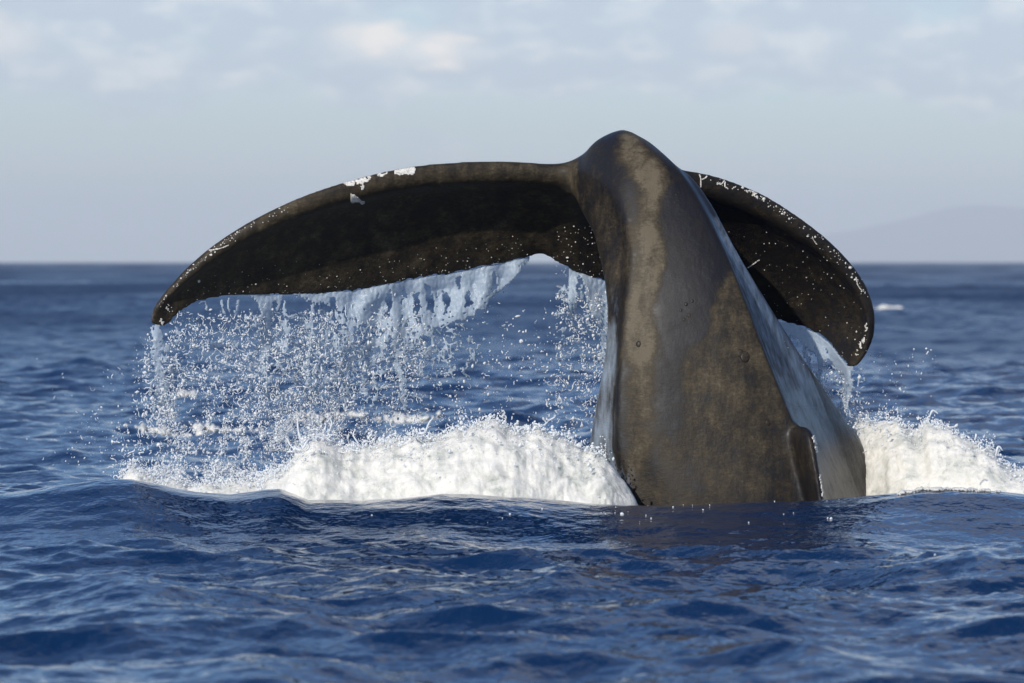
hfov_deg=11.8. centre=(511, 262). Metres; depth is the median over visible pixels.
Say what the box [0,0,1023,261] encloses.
sky
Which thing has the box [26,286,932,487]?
water droplets
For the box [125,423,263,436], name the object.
foam streak
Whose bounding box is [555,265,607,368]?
water curtain
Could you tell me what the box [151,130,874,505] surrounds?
whale
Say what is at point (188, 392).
whitecap
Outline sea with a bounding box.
[0,262,1023,682]
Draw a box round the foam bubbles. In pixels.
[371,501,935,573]
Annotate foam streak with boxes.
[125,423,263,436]
[289,410,440,424]
[897,486,1000,494]
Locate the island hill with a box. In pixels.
[824,205,1023,261]
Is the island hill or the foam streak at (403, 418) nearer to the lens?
the foam streak at (403, 418)
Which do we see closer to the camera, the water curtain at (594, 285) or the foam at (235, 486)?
the foam at (235, 486)
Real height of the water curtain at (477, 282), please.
1.085 m
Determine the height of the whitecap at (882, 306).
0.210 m
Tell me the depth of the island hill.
42783.45 m
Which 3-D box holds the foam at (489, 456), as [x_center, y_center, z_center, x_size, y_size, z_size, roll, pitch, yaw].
[-0.403,1.219,29.930,2.336,0.769,1.696,0,0,0]
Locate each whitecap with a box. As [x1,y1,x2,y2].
[176,390,196,396]
[874,304,902,308]
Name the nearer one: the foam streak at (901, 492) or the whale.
the foam streak at (901, 492)
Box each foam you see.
[113,450,291,493]
[248,402,637,505]
[838,394,1023,495]
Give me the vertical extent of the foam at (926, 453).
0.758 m
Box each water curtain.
[149,256,529,426]
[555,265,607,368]
[780,322,864,419]
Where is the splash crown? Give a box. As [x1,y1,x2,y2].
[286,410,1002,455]

